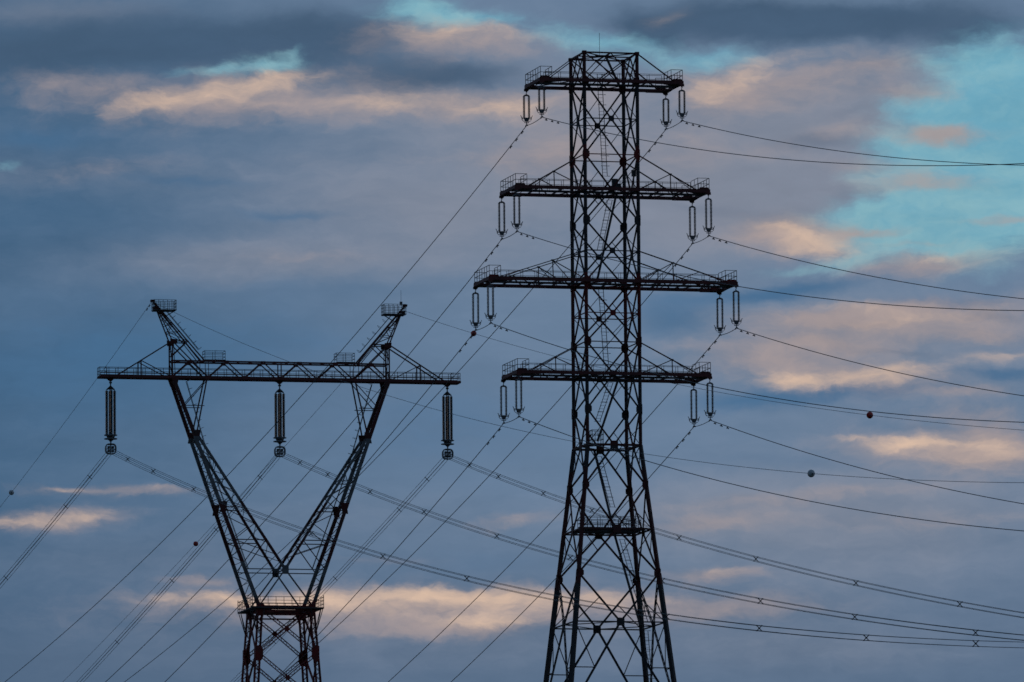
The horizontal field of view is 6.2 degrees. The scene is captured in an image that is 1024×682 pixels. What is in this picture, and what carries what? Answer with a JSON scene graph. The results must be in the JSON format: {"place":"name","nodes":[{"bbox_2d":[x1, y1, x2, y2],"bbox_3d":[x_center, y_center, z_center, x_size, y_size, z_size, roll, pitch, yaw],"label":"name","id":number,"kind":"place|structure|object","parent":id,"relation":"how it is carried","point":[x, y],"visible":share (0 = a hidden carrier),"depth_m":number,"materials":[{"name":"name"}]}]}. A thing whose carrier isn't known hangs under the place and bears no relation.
{"place":"outdoors","nodes":[
{"label":"outdoors","id":0,"kind":"place"},
{"bbox_2d":[0,0,1023,681],"label":"sky","id":1,"kind":"structure","parent":0,"point":[271,170],"materials":[{"name":"blue"}]},
{"label":"ground","id":2,"kind":"structure","parent":0,"visible":0},
{"bbox_2d":[97,299,460,681],"bbox_3d":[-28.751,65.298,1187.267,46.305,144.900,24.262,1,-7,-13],"label":"lattice pylon","id":3,"kind":"object","parent":2,"relation":"on","point":[303,612],"visible":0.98,"depth_m":1192.55,"materials":[{"name":"black metal"}]},
{"bbox_2d":[0,304,149,506],"bbox_3d":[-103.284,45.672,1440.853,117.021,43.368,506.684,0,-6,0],"label":"earth wire","id":4,"kind":"object","parent":3,"relation":"attached to","point":[82,398],"visible":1,"depth_m":1236.88,"materials":[{"name":"metal"}]},
{"bbox_2d":[104,381,116,454],"bbox_3d":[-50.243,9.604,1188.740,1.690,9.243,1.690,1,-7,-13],"label":"insulator set","id":5,"kind":"object","parent":3,"relation":"hanging from","point":[110,435],"visible":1,"depth_m":1188.51,"materials":[{"name":"paint"}]},
{"bbox_2d":[0,454,110,585],"bbox_3d":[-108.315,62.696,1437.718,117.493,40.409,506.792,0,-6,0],"label":"conductor bundle","id":6,"kind":"object","parent":5,"relation":"hanging from","point":[55,518],"visible":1,"depth_m":1224.63,"materials":[{"name":"metal"}]},
{"bbox_2d":[110,449,1021,647],"bbox_3d":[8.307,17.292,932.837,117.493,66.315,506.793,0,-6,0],"label":"conductor bundle","id":7,"kind":"object","parent":5,"relation":"hanging from","point":[560,599],"visible":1,"depth_m":950.40,"materials":[{"name":"metal"}]},
{"bbox_2d":[99,357,363,644],"bbox_3d":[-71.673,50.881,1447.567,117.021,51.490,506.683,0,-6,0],"label":"earth wire","id":8,"kind":"object","parent":3,"relation":"attached to","point":[215,522],"visible":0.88,"depth_m":1324.85,"materials":[{"name":"metal"}]},
{"bbox_2d":[273,384,285,456],"bbox_3d":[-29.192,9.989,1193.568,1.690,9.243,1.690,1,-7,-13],"label":"insulator set","id":9,"kind":"object","parent":3,"relation":"hanging from","point":[280,400],"visible":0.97,"depth_m":1193.31,"materials":[{"name":"paint"}]},
{"bbox_2d":[80,455,281,681],"bbox_3d":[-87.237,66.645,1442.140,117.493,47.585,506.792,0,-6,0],"label":"conductor bundle","id":10,"kind":"object","parent":9,"relation":"hanging from","point":[181,569],"visible":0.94,"depth_m":1256.71,"materials":[{"name":"metal"}]},
{"bbox_2d":[278,452,1023,640],"bbox_3d":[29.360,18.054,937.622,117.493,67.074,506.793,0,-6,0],"label":"conductor bundle","id":11,"kind":"object","parent":9,"relation":"hanging from","point":[664,578],"visible":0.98,"depth_m":989.58,"materials":[{"name":"metal"}]},
{"bbox_2d":[441,387,453,459],"bbox_3d":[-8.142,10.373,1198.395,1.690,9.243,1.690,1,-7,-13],"label":"insulator set","id":12,"kind":"object","parent":3,"relation":"hanging from","point":[447,438],"visible":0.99,"depth_m":1198.16,"materials":[{"name":"paint"}]},
{"bbox_2d":[234,457,447,681],"bbox_3d":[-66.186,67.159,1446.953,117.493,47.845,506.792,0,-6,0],"label":"conductor bundle","id":13,"kind":"object","parent":12,"relation":"hanging from","point":[367,544],"visible":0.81,"depth_m":1239.91,"materials":[{"name":"metal"}]},
{"bbox_2d":[446,454,1023,617],"bbox_3d":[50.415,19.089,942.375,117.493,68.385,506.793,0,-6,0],"label":"conductor bundle","id":14,"kind":"object","parent":12,"relation":"hanging from","point":[753,555],"visible":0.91,"depth_m":1039.25,"materials":[{"name":"metal"}]},
{"bbox_2d":[152,301,1023,482],"bbox_3d":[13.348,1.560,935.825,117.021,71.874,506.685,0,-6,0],"label":"earth wire","id":15,"kind":"object","parent":3,"relation":"attached to","point":[607,447],"visible":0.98,"depth_m":946.90,"materials":[{"name":"metal"}]},
{"bbox_2d":[807,470,814,476],"bbox_3d":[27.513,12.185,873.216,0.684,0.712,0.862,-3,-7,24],"label":"marker ball","id":16,"kind":"object","parent":15,"relation":"attached to","point":[809,473],"visible":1,"depth_m":872.99,"materials":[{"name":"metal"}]},
{"bbox_2d":[406,311,1017,429],"bbox_3d":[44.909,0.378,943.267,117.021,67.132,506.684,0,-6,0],"label":"earth wire","id":17,"kind":"object","parent":3,"relation":"attached to","point":[732,394],"visible":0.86,"depth_m":1017.93,"materials":[{"name":"metal"}]},
{"bbox_2d":[866,412,872,418],"bbox_3d":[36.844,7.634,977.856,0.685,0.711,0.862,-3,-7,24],"label":"marker ball","id":18,"kind":"object","parent":17,"relation":"attached to","point":[868,415],"visible":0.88,"depth_m":977.62,"materials":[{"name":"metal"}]},
{"bbox_2d":[473,33,738,681],"bbox_3d":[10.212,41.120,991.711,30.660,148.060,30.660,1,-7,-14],"label":"lattice pylon","id":19,"kind":"object","parent":2,"relation":"on","point":[588,282],"visible":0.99,"depth_m":996.28,"materials":[{"name":"metal"}]},
{"bbox_2d":[470,289,481,330],"bbox_3d":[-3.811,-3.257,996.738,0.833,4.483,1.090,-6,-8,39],"label":"insulator set","id":20,"kind":"object","parent":19,"relation":"hanging from","point":[475,324],"visible":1,"depth_m":996.65,"materials":[{"name":"metal"}]},
{"bbox_2d":[165,330,475,681],"bbox_3d":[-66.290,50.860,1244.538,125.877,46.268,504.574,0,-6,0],"label":"conductor","id":21,"kind":"object","parent":20,"relation":"hanging from","point":[471,336],"visible":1,"depth_m":1059.34,"materials":[{"name":"metal"}]},
{"bbox_2d":[485,282,496,323],"bbox_3d":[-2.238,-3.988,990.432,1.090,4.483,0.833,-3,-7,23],"label":"insulator set","id":22,"kind":"object","parent":19,"relation":"hanging from","point":[490,317],"visible":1,"depth_m":990.35,"materials":[{"name":"metal"}]},
{"bbox_2d":[491,323,1023,422],"bbox_3d":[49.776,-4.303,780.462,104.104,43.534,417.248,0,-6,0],"label":"conductor","id":23,"kind":"object","parent":22,"relation":"hanging from","point":[750,393],"visible":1,"depth_m":890.36,"materials":[{"name":"metal"}]},
{"bbox_2d":[496,198,507,239],"bbox_3d":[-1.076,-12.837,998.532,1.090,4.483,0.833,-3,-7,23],"label":"insulator set","id":24,"kind":"object","parent":19,"relation":"hanging from","point":[504,226],"visible":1,"depth_m":998.44,"materials":[{"name":"metal"}]},
{"bbox_2d":[105,239,501,681],"bbox_3d":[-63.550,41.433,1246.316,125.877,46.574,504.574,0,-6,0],"label":"conductor","id":25,"kind":"object","parent":24,"relation":"hanging from","point":[497,245],"visible":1,"depth_m":1078.90,"materials":[{"name":"metal"}]},
{"bbox_2d":[498,382,509,423],"bbox_3d":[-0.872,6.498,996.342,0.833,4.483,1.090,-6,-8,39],"label":"insulator set","id":26,"kind":"object","parent":19,"relation":"hanging from","point":[503,417],"visible":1,"depth_m":996.26,"materials":[{"name":"metal"}]},
{"bbox_2d":[273,423,503,681],"bbox_3d":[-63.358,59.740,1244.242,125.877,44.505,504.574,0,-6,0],"label":"conductor","id":27,"kind":"object","parent":26,"relation":"hanging from","point":[499,429],"visible":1,"depth_m":1040.54,"materials":[{"name":"metal"}]},
{"bbox_2d":[511,190,522,232],"bbox_3d":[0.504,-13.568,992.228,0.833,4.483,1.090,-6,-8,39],"label":"insulator set","id":28,"kind":"object","parent":19,"relation":"hanging from","point":[516,225],"visible":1,"depth_m":992.14,"materials":[{"name":"metal"}]},
{"bbox_2d":[518,231,1023,310],"bbox_3d":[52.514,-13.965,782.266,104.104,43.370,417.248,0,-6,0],"label":"conductor","id":29,"kind":"object","parent":28,"relation":"hanging from","point":[533,237],"visible":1,"depth_m":897.60,"materials":[{"name":"metal"}]},
{"bbox_2d":[513,375,524,417],"bbox_3d":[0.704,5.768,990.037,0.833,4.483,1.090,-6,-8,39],"label":"insulator set","id":30,"kind":"object","parent":19,"relation":"hanging from","point":[521,401],"visible":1,"depth_m":989.96,"materials":[{"name":"metal"}]},
{"bbox_2d":[520,417,1023,530],"bbox_3d":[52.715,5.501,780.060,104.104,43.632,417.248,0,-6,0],"label":"conductor","id":31,"kind":"object","parent":30,"relation":"hanging from","point":[529,421],"visible":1,"depth_m":894.65,"materials":[{"name":"metal"}]},
{"bbox_2d":[520,91,532,126],"bbox_3d":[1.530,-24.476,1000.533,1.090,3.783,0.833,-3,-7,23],"label":"insulator set","id":32,"kind":"object","parent":19,"relation":"hanging from","point":[526,119],"visible":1,"depth_m":1000.46,"materials":[{"name":"metal"}]},
{"bbox_2d":[5,127,525,681],"bbox_3d":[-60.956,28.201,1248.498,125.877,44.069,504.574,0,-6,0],"label":"conductor","id":33,"kind":"object","parent":32,"relation":"hanging from","point":[305,391],"visible":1,"depth_m":1104.28,"materials":[{"name":"metal"}]},
{"bbox_2d":[536,83,547,118],"bbox_3d":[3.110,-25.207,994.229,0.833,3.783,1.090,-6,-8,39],"label":"insulator set","id":34,"kind":"object","parent":19,"relation":"hanging from","point":[541,111],"visible":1,"depth_m":994.16,"materials":[{"name":"metal"}]},
{"bbox_2d":[542,117,1023,165],"bbox_3d":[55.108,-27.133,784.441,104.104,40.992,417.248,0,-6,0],"label":"conductor","id":35,"kind":"object","parent":34,"relation":"hanging from","point":[779,158],"visible":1,"depth_m":901.00,"materials":[{"name":"metal"}]},
{"bbox_2d":[660,95,671,128],"bbox_3d":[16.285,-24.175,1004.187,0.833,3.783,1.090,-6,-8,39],"label":"insulator set","id":36,"kind":"object","parent":19,"relation":"hanging from","point":[663,112],"visible":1,"depth_m":1004.10,"materials":[{"name":"metal"}]},
{"bbox_2d":[125,129,665,681],"bbox_3d":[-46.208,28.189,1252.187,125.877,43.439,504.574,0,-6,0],"label":"conductor","id":37,"kind":"object","parent":36,"relation":"hanging from","point":[413,419],"visible":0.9,"depth_m":1114.65,"materials":[{"name":"metal"}]},
{"bbox_2d":[676,86,687,121],"bbox_3d":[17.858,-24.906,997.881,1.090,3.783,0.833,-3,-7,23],"label":"insulator set","id":38,"kind":"object","parent":19,"relation":"hanging from","point":[679,106],"visible":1,"depth_m":997.80,"materials":[{"name":"metal"}]},
{"bbox_2d":[684,121,1023,165],"bbox_3d":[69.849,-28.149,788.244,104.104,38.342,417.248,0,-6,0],"label":"conductor","id":39,"kind":"object","parent":38,"relation":"hanging from","point":[830,149],"visible":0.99,"depth_m":942.36,"materials":[{"name":"metal"}]},
{"bbox_2d":[686,202,698,244],"bbox_3d":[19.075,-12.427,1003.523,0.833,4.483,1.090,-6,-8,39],"label":"insulator set","id":40,"kind":"object","parent":19,"relation":"hanging from","point":[690,236],"visible":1,"depth_m":1003.45,"materials":[{"name":"metal"}]},
{"bbox_2d":[279,245,690,676],"bbox_3d":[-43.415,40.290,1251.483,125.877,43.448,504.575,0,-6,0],"label":"conductor","id":41,"kind":"object","parent":40,"relation":"hanging from","point":[486,478],"visible":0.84,"depth_m":1093.06,"materials":[{"name":"metal"}]},
{"bbox_2d":[688,385,699,427],"bbox_3d":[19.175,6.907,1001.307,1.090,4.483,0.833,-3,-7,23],"label":"insulator set","id":42,"kind":"object","parent":19,"relation":"hanging from","point":[691,408],"visible":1,"depth_m":1001.23,"materials":[{"name":"metal"}]},
{"bbox_2d":[451,427,693,681],"bbox_3d":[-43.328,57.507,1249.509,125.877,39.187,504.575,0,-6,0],"label":"conductor","id":43,"kind":"object","parent":42,"relation":"hanging from","point":[689,432],"visible":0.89,"depth_m":1052.15,"materials":[{"name":"metal"}]},
{"bbox_2d":[703,195,714,236],"bbox_3d":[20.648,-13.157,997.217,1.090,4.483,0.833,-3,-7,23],"label":"insulator set","id":44,"kind":"object","parent":19,"relation":"hanging from","point":[710,228],"visible":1,"depth_m":997.13,"materials":[{"name":"metal"}]},
{"bbox_2d":[710,236,1023,298],"bbox_3d":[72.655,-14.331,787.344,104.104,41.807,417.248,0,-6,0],"label":"conductor","id":45,"kind":"object","parent":44,"relation":"hanging from","point":[859,273],"visible":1,"depth_m":940.24,"materials":[{"name":"metal"}]},
{"bbox_2d":[704,379,715,421],"bbox_3d":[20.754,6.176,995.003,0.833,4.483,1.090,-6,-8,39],"label":"insulator set","id":46,"kind":"object","parent":19,"relation":"hanging from","point":[710,414],"visible":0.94,"depth_m":994.90,"materials":[{"name":"metal"}]},
{"bbox_2d":[710,420,1023,503],"bbox_3d":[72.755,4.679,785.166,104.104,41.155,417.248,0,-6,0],"label":"conductor","id":47,"kind":"object","parent":46,"relation":"hanging from","point":[859,467],"visible":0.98,"depth_m":940.06,"materials":[{"name":"metal"}]},
{"bbox_2d":[714,294,725,336],"bbox_3d":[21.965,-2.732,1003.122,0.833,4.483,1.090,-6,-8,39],"label":"insulator set","id":48,"kind":"object","parent":19,"relation":"hanging from","point":[717,321],"visible":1,"depth_m":1003.02,"materials":[{"name":"ceramic"}]},
{"bbox_2d":[388,336,718,681],"bbox_3d":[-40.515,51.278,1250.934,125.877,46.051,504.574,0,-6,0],"label":"conductor","id":49,"kind":"object","parent":48,"relation":"hanging from","point":[714,342],"visible":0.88,"depth_m":1074.53,"materials":[{"name":"metal"}]},
{"bbox_2d":[730,287,741,329],"bbox_3d":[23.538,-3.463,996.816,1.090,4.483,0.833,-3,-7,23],"label":"insulator set","id":50,"kind":"object","parent":19,"relation":"hanging from","point":[736,322],"visible":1,"depth_m":996.73,"materials":[{"name":"ceramic"}]},
{"bbox_2d":[736,328,1023,395],"bbox_3d":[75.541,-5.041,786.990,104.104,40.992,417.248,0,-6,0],"label":"conductor","id":51,"kind":"object","parent":50,"relation":"hanging from","point":[874,367],"visible":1,"depth_m":945.33,"materials":[{"name":"metal"}]}
]}

